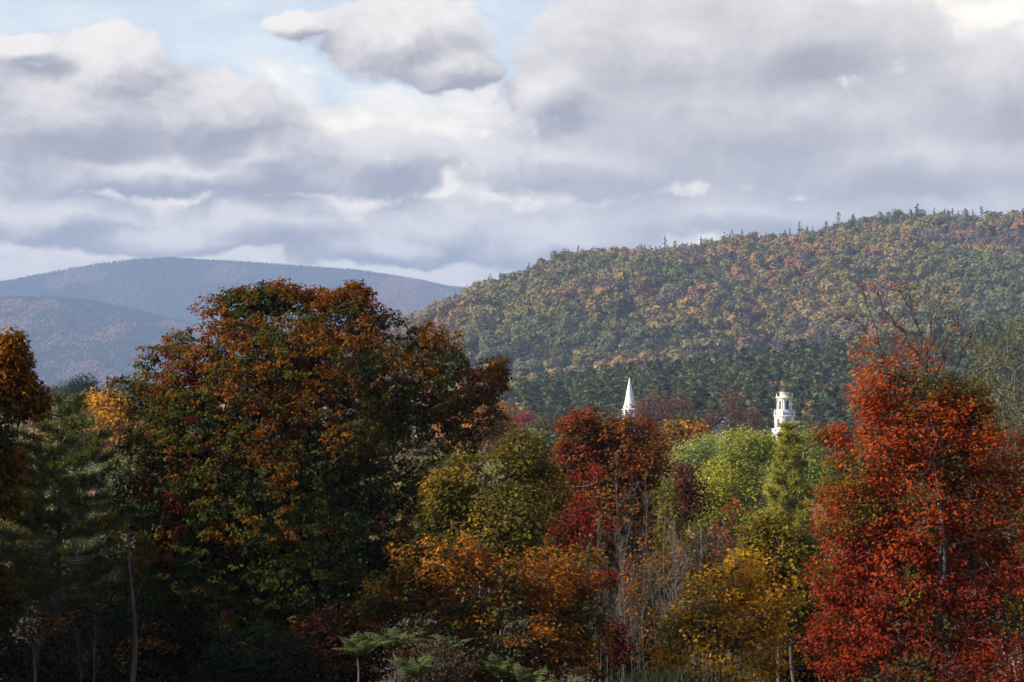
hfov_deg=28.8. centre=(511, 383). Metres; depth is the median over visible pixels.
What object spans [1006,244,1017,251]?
hillside tree
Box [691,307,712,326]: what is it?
hillside tree
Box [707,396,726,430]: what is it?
pine tree
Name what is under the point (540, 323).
hillside tree
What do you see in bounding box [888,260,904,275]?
hillside tree
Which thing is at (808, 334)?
hillside tree
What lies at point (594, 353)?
hillside tree
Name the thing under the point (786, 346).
pine tree
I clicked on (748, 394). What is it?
pine tree
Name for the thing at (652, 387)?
pine tree
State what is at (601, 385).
pine tree
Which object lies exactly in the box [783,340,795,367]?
pine tree
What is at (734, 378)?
pine tree
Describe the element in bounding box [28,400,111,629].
yellow birch
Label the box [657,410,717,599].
golden maple
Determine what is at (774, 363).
pine tree
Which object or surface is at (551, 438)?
pine tree
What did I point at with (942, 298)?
hillside tree
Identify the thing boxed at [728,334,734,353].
spruce tree
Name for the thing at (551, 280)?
hillside tree
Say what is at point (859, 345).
pine tree
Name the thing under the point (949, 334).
pine tree
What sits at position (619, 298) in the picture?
hillside tree
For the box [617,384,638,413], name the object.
pine tree
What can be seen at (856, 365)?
pine tree
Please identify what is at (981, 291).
hillside tree
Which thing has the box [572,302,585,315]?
hillside tree
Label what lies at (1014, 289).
hillside tree
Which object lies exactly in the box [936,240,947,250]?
hillside tree
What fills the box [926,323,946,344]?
pine tree
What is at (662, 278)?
hillside tree
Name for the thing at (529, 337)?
hillside tree
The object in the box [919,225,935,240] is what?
hillside tree
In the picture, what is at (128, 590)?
bush
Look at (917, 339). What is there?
pine tree
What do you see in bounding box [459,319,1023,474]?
pine wood
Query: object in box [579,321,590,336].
hillside tree
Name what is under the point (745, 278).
hillside tree
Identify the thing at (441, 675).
bush
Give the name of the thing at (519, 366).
hillside tree
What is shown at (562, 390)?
pine tree
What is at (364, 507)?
valley tree
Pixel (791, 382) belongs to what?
pine tree
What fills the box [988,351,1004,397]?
pine tree
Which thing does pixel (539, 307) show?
hillside tree
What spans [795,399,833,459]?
pine tree
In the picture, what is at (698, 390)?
pine tree
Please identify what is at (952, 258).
hillside tree
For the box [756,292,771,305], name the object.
hillside tree
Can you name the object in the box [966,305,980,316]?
hillside tree
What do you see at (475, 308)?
hillside tree
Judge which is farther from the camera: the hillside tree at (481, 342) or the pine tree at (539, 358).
the hillside tree at (481, 342)
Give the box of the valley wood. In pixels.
[0,379,1023,610]
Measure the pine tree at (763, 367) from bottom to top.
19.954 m
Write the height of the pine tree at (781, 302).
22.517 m
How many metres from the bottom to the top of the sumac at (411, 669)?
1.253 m
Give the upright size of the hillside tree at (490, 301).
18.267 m
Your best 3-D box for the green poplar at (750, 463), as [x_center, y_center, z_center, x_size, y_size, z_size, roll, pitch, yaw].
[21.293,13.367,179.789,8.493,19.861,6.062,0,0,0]
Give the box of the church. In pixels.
[621,376,637,433]
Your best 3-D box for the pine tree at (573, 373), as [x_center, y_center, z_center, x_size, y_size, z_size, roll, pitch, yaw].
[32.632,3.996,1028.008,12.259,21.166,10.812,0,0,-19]
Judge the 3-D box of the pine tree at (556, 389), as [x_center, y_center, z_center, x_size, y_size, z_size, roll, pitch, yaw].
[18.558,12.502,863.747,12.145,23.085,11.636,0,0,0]
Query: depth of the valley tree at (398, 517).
199.52 m
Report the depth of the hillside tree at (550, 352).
1514.83 m
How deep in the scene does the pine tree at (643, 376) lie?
915.48 m
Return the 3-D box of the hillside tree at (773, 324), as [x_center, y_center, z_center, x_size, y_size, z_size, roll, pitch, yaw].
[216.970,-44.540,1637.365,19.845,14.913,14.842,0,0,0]
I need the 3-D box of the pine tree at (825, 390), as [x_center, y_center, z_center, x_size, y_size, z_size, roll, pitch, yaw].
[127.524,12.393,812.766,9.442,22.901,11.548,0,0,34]
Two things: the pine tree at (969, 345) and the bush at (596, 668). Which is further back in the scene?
the pine tree at (969, 345)
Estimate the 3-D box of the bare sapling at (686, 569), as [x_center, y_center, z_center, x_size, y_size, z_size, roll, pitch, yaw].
[5.475,6.837,61.865,1.682,6.478,1.143,0,0,40]
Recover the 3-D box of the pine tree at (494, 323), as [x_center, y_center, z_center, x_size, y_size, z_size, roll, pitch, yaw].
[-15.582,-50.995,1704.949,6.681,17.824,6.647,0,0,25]
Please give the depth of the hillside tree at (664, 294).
1688.11 m
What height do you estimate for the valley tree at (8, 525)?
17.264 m
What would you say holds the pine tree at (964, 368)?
on the ground at (634, 346)
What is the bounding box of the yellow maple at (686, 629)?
[631,546,807,681]
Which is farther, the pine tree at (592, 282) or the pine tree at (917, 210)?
the pine tree at (917, 210)
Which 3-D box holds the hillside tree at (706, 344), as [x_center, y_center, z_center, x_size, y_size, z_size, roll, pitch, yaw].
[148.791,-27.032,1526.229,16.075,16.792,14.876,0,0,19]
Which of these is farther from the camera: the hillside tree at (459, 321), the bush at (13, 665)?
the hillside tree at (459, 321)
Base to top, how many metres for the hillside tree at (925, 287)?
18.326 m
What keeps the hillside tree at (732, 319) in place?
on the ground at (634, 346)
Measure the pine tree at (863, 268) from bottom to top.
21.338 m
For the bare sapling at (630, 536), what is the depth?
63.02 m
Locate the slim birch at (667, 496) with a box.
[648,470,692,673]
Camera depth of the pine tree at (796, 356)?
940.89 m
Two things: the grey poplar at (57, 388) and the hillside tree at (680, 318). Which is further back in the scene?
the hillside tree at (680, 318)
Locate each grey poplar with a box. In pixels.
[44,378,87,411]
[102,378,148,406]
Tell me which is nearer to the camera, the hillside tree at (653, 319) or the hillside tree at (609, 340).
the hillside tree at (609, 340)
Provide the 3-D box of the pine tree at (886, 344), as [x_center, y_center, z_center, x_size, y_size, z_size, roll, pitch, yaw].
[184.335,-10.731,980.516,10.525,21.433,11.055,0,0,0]
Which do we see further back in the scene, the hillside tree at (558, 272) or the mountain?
the mountain
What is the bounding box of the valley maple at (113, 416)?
[81,387,156,537]
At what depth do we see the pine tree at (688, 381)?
940.12 m
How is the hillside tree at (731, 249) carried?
on the ground at (634, 346)
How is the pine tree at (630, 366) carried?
on the ground at (634, 346)
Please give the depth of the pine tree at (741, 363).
954.27 m
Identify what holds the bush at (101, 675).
on the ground at (634, 346)
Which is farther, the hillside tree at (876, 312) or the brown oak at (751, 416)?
the hillside tree at (876, 312)
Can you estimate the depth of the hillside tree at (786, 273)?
1800.92 m
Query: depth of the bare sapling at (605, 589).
61.04 m
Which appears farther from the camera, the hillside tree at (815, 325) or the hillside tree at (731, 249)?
the hillside tree at (731, 249)
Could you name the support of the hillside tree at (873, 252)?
on the ground at (634, 346)
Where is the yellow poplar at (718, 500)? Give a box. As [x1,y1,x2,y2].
[680,458,776,672]
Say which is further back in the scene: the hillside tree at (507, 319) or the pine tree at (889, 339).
the hillside tree at (507, 319)
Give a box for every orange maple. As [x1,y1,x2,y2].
[350,528,627,681]
[432,400,527,611]
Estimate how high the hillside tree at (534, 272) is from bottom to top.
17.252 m
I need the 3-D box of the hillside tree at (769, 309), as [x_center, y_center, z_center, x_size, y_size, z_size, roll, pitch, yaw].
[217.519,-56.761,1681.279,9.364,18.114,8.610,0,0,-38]
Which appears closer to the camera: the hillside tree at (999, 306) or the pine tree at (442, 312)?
the hillside tree at (999, 306)
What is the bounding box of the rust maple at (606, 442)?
[546,404,680,681]
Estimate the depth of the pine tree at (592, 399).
629.57 m
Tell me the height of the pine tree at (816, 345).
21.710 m
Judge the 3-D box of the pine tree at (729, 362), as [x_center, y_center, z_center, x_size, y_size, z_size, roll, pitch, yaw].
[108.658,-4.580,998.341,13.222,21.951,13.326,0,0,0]
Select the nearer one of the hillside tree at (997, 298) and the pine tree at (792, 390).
the pine tree at (792, 390)
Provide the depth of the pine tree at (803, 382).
850.33 m
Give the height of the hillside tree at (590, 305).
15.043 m
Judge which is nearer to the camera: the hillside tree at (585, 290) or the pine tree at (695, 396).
the pine tree at (695, 396)
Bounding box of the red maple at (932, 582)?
[793,273,1023,681]
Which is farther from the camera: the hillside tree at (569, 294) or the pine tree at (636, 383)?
the hillside tree at (569, 294)
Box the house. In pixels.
[714,417,736,453]
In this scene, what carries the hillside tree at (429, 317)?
on the ground at (634, 346)
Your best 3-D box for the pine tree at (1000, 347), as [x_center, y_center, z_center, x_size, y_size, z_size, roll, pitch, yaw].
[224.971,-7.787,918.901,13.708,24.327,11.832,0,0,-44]
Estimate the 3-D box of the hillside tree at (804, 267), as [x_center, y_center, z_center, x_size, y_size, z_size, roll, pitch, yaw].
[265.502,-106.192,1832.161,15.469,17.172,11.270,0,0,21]
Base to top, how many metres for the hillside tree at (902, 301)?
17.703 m
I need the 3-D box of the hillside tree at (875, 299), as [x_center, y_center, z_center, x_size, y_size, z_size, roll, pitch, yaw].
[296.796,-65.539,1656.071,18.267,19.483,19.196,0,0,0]
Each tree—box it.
[0,326,56,637]
[0,390,139,673]
[0,444,82,642]
[15,628,49,681]
[57,372,106,468]
[93,277,515,681]
[121,500,144,681]
[129,457,228,537]
[181,531,261,604]
[311,444,397,631]
[359,451,452,628]
[414,316,430,327]
[419,310,437,321]
[439,306,448,318]
[447,310,465,326]
[448,317,453,329]
[454,355,476,368]
[455,315,470,326]
[456,338,467,351]
[460,325,477,337]
[466,336,485,351]
[468,302,483,314]
[469,284,480,294]
[472,310,492,325]
[475,350,491,363]
[478,339,495,359]
[483,294,501,307]
[483,306,499,316]
[489,314,497,327]
[495,324,507,332]
[496,345,516,360]
[497,329,516,345]
[502,311,513,325]
[506,313,521,325]
[507,340,517,363]
[507,376,536,401]
[512,360,527,372]
[512,380,537,406]
[513,388,530,407]
[515,339,522,358]
[516,277,533,289]
[519,296,531,305]
[521,396,532,407]
[522,328,538,348]
[522,362,535,372]
[522,368,537,394]
[524,403,546,426]
[525,413,536,433]
[526,311,551,324]
[529,270,542,277]
[532,369,550,410]
[533,302,552,315]
[534,319,545,329]
[534,406,544,423]
[535,280,552,294]
[535,343,543,361]
[538,296,554,305]
[538,305,556,319]
[538,372,555,403]
[541,327,555,344]
[542,383,558,412]
[542,390,560,422]
[543,386,563,418]
[544,276,559,290]
[544,349,556,358]
[546,423,555,449]
[547,381,569,403]
[550,268,566,276]
[551,296,561,306]
[551,397,573,434]
[552,251,568,261]
[554,334,570,354]
[557,302,576,317]
[557,370,565,385]
[558,289,576,299]
[558,327,571,337]
[559,317,572,325]
[560,378,575,403]
[561,337,573,355]
[562,356,569,369]
[564,370,573,404]
[565,371,577,384]
[567,378,580,400]
[568,372,589,396]
[569,313,582,330]
[569,329,591,348]
[572,252,588,262]
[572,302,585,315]
[572,354,584,368]
[573,380,587,409]
[576,285,590,295]
[577,401,584,409]
[579,294,588,305]
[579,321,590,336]
[581,381,602,459]
[583,348,603,364]
[583,365,596,380]
[584,298,601,311]
[584,392,602,412]
[585,331,595,341]
[585,368,596,386]
[585,376,609,409]
[588,291,612,311]
[588,312,603,322]
[590,274,598,288]
[593,333,619,350]
[594,363,615,382]
[595,401,606,412]
[596,404,614,419]
[597,342,614,355]
[598,273,615,285]
[598,297,619,317]
[598,366,614,399]
[600,381,624,410]
[601,320,623,333]
[603,251,615,257]
[604,284,620,295]
[604,409,612,420]
[609,355,625,366]
[610,291,629,313]
[610,362,624,383]
[610,372,626,401]
[610,378,624,415]
[610,386,620,417]
[611,270,631,282]
[612,316,621,332]
[615,362,640,385]
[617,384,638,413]
[619,281,629,291]
[620,318,629,329]
[623,361,637,391]
[624,369,639,390]
[626,326,649,346]
[628,295,635,316]
[628,310,644,323]
[630,288,639,306]
[631,375,643,395]
[632,389,648,410]
[632,528,741,678]
[633,265,654,283]
[634,296,649,309]
[634,384,645,396]
[634,394,648,411]
[636,281,645,291]
[638,306,650,312]
[638,350,653,367]
[638,370,650,391]
[640,276,653,287]
[641,337,658,353]
[641,356,668,383]
[643,358,654,386]
[644,392,655,409]
[646,299,661,307]
[646,318,658,325]
[646,379,664,407]
[646,383,659,408]
[652,272,667,285]
[652,309,672,321]
[653,323,671,338]
[656,290,669,301]
[657,383,679,425]
[659,333,664,356]
[659,369,676,391]
[660,345,681,362]
[661,356,674,371]
[663,265,679,275]
[664,314,686,330]
[665,374,681,392]
[666,282,679,302]
[666,333,691,347]
[668,361,677,382]
[669,270,687,280]
[669,350,687,362]
[670,374,689,405]
[674,309,687,321]
[675,323,691,334]
[676,278,690,296]
[676,387,690,405]
[676,388,691,404]
[677,295,696,306]
[677,357,697,385]
[678,260,688,269]
[679,315,700,330]
[683,357,697,390]
[683,368,688,385]
[685,369,696,393]
[685,387,715,434]
[686,393,713,427]
[687,287,699,305]
[687,391,703,419]
[689,271,704,286]
[690,375,706,400]
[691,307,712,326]
[692,292,704,304]
[696,369,713,404]
[698,338,715,353]
[700,299,716,313]
[700,307,716,318]
[700,357,717,385]
[703,291,717,302]
[703,384,726,407]
[705,312,715,338]
[705,375,724,402]
[705,399,722,455]
[706,268,720,279]
[707,378,725,407]
[707,388,725,416]
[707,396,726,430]
[709,318,721,328]
[710,351,722,373]
[713,337,730,356]
[716,353,740,382]
[716,375,728,394]
[717,305,729,310]
[718,367,731,386]
[719,260,731,273]
[720,250,729,258]
[721,397,737,416]
[723,367,737,385]
[723,384,742,395]
[724,243,737,257]
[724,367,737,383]
[726,312,741,326]
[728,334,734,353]
[729,330,747,349]
[729,380,745,394]
[731,347,750,367]
[732,234,744,244]
[732,266,746,277]
[732,356,761,386]
[735,356,747,381]
[736,312,753,327]
[737,249,748,266]
[737,379,759,398]
[738,365,746,392]
[739,274,753,287]
[739,391,753,412]
[741,375,757,411]
[742,373,759,392]
[743,327,750,334]
[744,387,766,413]
[745,284,762,296]
[750,307,767,320]
[751,388,775,443]
[752,357,769,384]
[753,248,765,258]
[754,329,763,355]
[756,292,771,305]
[757,429,773,466]
[758,396,776,429]
[759,346,772,384]
[759,382,779,418]
[761,311,786,322]
[761,350,779,375]
[762,359,784,395]
[763,366,786,388]
[765,306,775,316]
[765,408,775,427]
[766,270,774,280]
[766,321,785,334]
[768,244,779,261]
[768,302,781,311]
[770,253,782,263]
[771,283,789,300]
[771,391,779,409]
[772,287,790,298]
[773,330,789,345]
[775,246,793,255]
[775,276,788,285]
[776,267,795,285]
[777,296,786,320]
[778,239,791,252]
[780,341,790,372]
[780,363,797,393]
[781,312,798,331]
[781,347,798,371]
[781,378,798,399]
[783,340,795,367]
[784,353,808,396]
[785,314,800,333]
[786,334,802,346]
[789,387,798,416]
[790,249,806,257]
[793,354,818,385]
[794,259,808,272]
[794,298,813,310]
[794,339,809,366]
[794,379,814,405]
[794,382,811,446]
[794,395,808,420]
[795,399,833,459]
[796,342,813,368]
[799,307,814,320]
[800,232,817,243]
[801,245,818,261]
[801,413,815,437]
[802,329,818,343]
[803,388,820,418]
[805,343,821,379]
[807,319,822,334]
[808,351,832,384]
[809,379,829,402]
[810,343,820,367]
[810,419,831,451]
[811,331,820,346]
[811,438,920,630]
[814,270,826,282]
[814,306,832,323]
[814,389,844,421]
[815,250,827,264]
[815,367,833,387]
[817,281,836,295]
[818,386,830,417]
[819,306,848,318]
[819,315,835,327]
[819,384,851,467]
[820,347,835,373]
[823,335,838,378]
[825,295,845,306]
[826,325,836,343]
[826,338,836,355]
[828,353,849,381]
[829,340,850,373]
[829,366,851,399]
[832,357,855,385]
[833,269,841,286]
[834,212,841,228]
[834,243,845,250]
[835,292,848,305]
[835,325,851,331]
[837,382,855,411]
[838,252,853,265]
[839,257,848,270]
[839,269,852,281]
[840,280,856,293]
[840,329,850,341]
[841,304,863,323]
[844,335,858,358]
[844,349,861,368]
[845,296,860,307]
[849,346,865,374]
[850,261,861,273]
[850,287,864,297]
[850,317,863,328]
[854,242,864,252]
[855,336,865,351]
[857,300,873,316]
[859,345,870,362]
[860,260,868,276]
[860,294,879,306]
[861,276,879,287]
[861,342,881,370]
[861,354,878,384]
[863,246,879,256]
[864,335,882,354]
[865,260,876,277]
[865,284,884,294]
[866,315,881,328]
[866,331,880,342]
[868,322,889,333]
[869,263,890,274]
[869,309,887,320]
[879,257,892,266]
[879,271,895,282]
[880,332,888,342]
[882,336,899,363]
[882,340,895,362]
[885,336,906,362]
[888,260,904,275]
[889,314,901,325]
[891,433,1000,636]
[892,303,908,318]
[894,274,911,285]
[895,317,913,328]
[895,328,912,363]
[896,295,912,311]
[900,234,917,248]
[903,248,916,259]
[903,331,924,359]
[908,256,914,271]
[909,249,928,261]
[909,324,924,333]
[911,314,924,324]
[913,259,933,273]
[914,203,920,219]
[914,267,925,281]
[916,330,923,340]
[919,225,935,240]
[919,281,933,292]
[920,338,935,352]
[921,304,934,320]
[921,343,935,364]
[923,231,933,241]
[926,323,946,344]
[929,277,940,287]
[930,252,935,271]
[931,215,942,225]
[932,226,944,240]
[932,311,949,322]
[933,344,950,367]
[934,255,959,265]
[934,294,948,307]
[934,338,952,365]
[935,272,949,283]
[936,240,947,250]
[938,233,953,245]
[941,317,964,330]
[943,350,966,384]
[944,328,959,354]
[945,366,963,392]
[947,338,967,383]
[949,282,966,295]
[949,286,964,296]
[951,265,965,277]
[951,293,966,304]
[952,327,1022,677]
[953,306,968,319]
[957,254,978,266]
[957,326,965,340]
[959,356,980,380]
[960,331,975,358]
[961,347,975,373]
[962,339,976,362]
[964,312,1023,680]
[966,231,976,242]
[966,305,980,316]
[967,317,986,334]
[968,451,1023,668]
[970,292,980,299]
[971,299,994,308]
[971,325,982,358]
[972,337,986,363]
[973,270,983,281]
[974,283,994,298]
[975,328,997,356]
[976,220,992,234]
[976,248,991,258]
[976,319,992,337]
[976,352,998,383]
[982,251,998,262]
[984,210,1000,220]
[985,331,1006,365]
[987,263,1004,271]
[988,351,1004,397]
[989,283,1004,292]
[989,292,1007,312]
[990,270,1005,284]
[990,320,1007,335]
[990,341,1011,376]
[992,299,1007,312]
[992,312,1023,674]
[993,326,1009,338]
[995,361,1023,388]
[996,229,1006,238]
[997,274,1018,286]
[998,218,1006,234]
[999,269,1017,277]
[999,367,1021,389]
[1003,290,1015,301]
[1004,260,1023,272]
[1004,280,1022,301]
[1005,320,1014,336]
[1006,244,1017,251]
[1006,341,1020,368]
[1007,319,1023,349]
[1009,322,1023,347]
[1011,218,1023,231]
[1011,236,1023,245]
[1012,348,1023,381]
[1016,335,1023,365]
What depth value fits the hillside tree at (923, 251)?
1823.49 m
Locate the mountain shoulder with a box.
[0,298,264,389]
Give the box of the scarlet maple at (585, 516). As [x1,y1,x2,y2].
[535,445,625,681]
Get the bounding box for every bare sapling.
[72,609,102,681]
[574,494,612,681]
[593,540,642,679]
[606,456,640,681]
[608,466,655,670]
[615,533,658,680]
[631,489,665,664]
[638,542,685,674]
[653,471,689,675]
[663,501,695,671]
[693,515,715,675]
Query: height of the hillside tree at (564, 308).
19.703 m
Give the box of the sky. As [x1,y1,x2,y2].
[0,0,1023,287]
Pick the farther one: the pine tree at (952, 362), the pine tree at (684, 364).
the pine tree at (684, 364)
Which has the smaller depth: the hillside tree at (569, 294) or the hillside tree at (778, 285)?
the hillside tree at (569, 294)
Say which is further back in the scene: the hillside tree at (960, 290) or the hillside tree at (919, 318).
the hillside tree at (960, 290)
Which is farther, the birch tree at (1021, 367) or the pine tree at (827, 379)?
the pine tree at (827, 379)
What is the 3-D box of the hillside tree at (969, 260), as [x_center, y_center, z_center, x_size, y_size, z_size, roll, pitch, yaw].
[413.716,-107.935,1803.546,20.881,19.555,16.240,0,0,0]
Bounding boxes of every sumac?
[332,631,395,681]
[362,627,424,678]
[384,653,451,681]
[422,633,473,668]
[480,651,530,681]
[512,664,559,681]
[546,675,585,681]
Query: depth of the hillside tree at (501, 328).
1651.88 m
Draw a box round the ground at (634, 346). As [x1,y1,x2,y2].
[0,226,1023,681]
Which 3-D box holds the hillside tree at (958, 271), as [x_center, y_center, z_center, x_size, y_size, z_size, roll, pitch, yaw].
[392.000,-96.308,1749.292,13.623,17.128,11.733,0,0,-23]
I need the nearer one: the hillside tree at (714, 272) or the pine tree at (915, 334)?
the pine tree at (915, 334)
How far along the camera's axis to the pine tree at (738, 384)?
900.27 m
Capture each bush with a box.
[0,599,95,681]
[18,539,126,644]
[34,573,155,668]
[41,613,139,681]
[76,546,203,627]
[91,603,227,681]
[124,540,250,673]
[160,581,255,681]
[185,616,344,681]
[259,576,387,679]
[271,600,405,681]
[387,632,488,681]
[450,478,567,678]
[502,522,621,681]
[539,581,663,681]
[588,601,697,681]
[751,619,865,681]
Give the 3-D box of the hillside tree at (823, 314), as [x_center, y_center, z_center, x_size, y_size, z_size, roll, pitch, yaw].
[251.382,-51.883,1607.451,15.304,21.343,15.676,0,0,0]
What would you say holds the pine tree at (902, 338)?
on the ground at (634, 346)
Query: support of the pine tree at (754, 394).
on the ground at (634, 346)
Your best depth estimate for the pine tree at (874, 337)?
1040.29 m
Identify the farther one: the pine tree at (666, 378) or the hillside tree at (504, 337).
the hillside tree at (504, 337)
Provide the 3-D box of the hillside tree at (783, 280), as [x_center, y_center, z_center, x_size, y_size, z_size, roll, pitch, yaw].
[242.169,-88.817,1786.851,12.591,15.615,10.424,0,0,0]
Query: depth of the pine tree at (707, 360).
966.12 m
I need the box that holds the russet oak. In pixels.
[615,388,698,437]
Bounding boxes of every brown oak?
[701,390,753,436]
[735,405,767,432]
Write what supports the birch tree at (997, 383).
on the ground at (634, 346)
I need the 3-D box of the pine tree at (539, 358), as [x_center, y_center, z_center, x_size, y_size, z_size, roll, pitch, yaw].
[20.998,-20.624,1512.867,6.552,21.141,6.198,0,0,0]
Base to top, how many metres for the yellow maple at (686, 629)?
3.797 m
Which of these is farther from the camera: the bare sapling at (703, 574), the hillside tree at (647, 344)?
the hillside tree at (647, 344)
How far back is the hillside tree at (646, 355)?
1504.22 m
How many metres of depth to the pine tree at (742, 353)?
1026.39 m
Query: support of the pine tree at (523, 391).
on the ground at (634, 346)
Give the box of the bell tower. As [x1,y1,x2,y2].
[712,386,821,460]
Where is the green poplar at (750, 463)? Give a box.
[702,422,785,629]
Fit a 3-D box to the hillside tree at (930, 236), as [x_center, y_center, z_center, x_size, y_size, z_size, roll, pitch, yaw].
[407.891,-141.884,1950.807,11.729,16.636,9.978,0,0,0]
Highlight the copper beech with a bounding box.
[665,456,713,679]
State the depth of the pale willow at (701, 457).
189.31 m
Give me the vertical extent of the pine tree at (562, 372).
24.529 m
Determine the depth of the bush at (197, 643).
91.06 m
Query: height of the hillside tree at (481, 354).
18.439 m
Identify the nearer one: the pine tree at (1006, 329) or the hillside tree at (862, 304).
the pine tree at (1006, 329)
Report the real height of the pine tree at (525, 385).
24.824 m
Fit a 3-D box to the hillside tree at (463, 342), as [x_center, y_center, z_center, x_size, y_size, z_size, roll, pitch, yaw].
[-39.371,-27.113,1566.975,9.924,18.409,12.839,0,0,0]
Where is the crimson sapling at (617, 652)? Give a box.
[586,566,635,673]
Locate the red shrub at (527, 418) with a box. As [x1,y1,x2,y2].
[513,409,535,429]
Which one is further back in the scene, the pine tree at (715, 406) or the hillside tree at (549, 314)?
the hillside tree at (549, 314)
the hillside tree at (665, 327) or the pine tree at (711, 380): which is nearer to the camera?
the pine tree at (711, 380)
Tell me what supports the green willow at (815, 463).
on the ground at (634, 346)
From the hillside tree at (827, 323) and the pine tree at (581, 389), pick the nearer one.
the pine tree at (581, 389)
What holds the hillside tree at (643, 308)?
on the ground at (634, 346)
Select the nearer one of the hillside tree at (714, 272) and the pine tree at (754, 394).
the pine tree at (754, 394)
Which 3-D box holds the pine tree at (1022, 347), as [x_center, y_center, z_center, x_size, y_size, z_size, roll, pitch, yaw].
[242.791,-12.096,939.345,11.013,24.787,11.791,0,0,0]
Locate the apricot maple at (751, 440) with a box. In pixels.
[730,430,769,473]
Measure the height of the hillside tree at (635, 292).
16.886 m
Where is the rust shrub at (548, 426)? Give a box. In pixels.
[525,408,566,435]
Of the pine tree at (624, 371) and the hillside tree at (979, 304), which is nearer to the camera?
the pine tree at (624, 371)
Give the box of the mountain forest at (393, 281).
[0,256,464,391]
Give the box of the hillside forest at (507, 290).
[288,206,1023,409]
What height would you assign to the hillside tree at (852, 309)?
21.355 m
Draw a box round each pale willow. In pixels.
[80,439,154,593]
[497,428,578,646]
[662,432,739,610]
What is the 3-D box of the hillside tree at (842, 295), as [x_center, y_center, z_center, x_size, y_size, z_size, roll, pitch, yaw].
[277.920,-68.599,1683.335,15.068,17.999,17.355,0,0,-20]
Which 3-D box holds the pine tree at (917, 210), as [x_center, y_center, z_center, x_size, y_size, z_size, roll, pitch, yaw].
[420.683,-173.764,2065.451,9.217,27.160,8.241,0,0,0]
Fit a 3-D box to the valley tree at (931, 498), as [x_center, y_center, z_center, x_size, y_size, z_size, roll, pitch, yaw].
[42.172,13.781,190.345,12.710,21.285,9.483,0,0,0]
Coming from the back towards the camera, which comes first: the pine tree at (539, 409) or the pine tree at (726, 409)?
the pine tree at (726, 409)
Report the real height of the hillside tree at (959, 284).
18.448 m
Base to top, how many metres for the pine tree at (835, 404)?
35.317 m
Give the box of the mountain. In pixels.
[0,259,457,351]
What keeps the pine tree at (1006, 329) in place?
on the ground at (634, 346)
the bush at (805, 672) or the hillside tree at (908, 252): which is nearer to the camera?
the bush at (805, 672)
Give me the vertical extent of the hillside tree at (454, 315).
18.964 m
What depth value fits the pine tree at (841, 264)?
1786.95 m
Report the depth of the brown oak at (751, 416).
585.07 m
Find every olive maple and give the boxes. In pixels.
[412,425,577,651]
[718,507,853,681]
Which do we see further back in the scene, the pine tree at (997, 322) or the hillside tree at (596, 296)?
the hillside tree at (596, 296)
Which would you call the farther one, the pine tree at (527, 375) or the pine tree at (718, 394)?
the pine tree at (527, 375)
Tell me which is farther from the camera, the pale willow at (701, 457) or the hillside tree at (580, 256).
the hillside tree at (580, 256)
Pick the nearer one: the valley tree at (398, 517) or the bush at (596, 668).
the bush at (596, 668)
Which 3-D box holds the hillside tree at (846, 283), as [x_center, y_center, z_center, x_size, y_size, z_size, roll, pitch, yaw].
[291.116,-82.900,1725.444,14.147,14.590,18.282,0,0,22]
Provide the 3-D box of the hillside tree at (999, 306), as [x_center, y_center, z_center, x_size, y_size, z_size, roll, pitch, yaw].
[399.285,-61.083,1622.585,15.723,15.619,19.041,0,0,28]
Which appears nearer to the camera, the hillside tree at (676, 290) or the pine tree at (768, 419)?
the pine tree at (768, 419)
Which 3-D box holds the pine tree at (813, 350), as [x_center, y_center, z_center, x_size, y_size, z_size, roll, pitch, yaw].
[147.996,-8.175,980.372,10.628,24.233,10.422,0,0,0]
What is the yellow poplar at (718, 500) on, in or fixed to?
on the ground at (634, 346)
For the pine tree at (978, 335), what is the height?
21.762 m
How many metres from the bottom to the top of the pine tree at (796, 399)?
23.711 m
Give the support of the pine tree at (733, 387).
on the ground at (634, 346)
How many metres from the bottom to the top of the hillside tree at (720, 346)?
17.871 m
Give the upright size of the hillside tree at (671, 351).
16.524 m
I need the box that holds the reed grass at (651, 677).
[603,665,725,681]
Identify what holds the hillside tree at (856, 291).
on the ground at (634, 346)
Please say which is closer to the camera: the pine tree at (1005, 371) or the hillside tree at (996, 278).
the pine tree at (1005, 371)
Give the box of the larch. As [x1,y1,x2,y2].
[748,419,823,650]
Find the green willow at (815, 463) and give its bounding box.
[758,424,846,508]
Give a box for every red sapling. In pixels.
[688,534,725,680]
[708,494,749,667]
[712,511,754,681]
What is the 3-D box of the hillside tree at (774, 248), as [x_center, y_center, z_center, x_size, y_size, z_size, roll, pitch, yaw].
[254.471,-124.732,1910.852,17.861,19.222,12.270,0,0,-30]
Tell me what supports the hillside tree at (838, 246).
on the ground at (634, 346)
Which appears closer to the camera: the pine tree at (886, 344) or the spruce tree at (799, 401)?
the spruce tree at (799, 401)
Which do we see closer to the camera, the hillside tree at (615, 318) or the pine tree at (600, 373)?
the pine tree at (600, 373)
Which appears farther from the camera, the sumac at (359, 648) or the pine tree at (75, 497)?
the pine tree at (75, 497)
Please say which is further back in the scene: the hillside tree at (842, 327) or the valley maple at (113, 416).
the hillside tree at (842, 327)
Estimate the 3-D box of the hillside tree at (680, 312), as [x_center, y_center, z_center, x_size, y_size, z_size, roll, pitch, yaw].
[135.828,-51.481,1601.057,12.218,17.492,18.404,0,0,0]
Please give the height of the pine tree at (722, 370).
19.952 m
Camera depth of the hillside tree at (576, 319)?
1598.35 m
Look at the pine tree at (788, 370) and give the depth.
915.60 m
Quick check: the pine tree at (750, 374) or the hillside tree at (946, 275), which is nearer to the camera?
the pine tree at (750, 374)

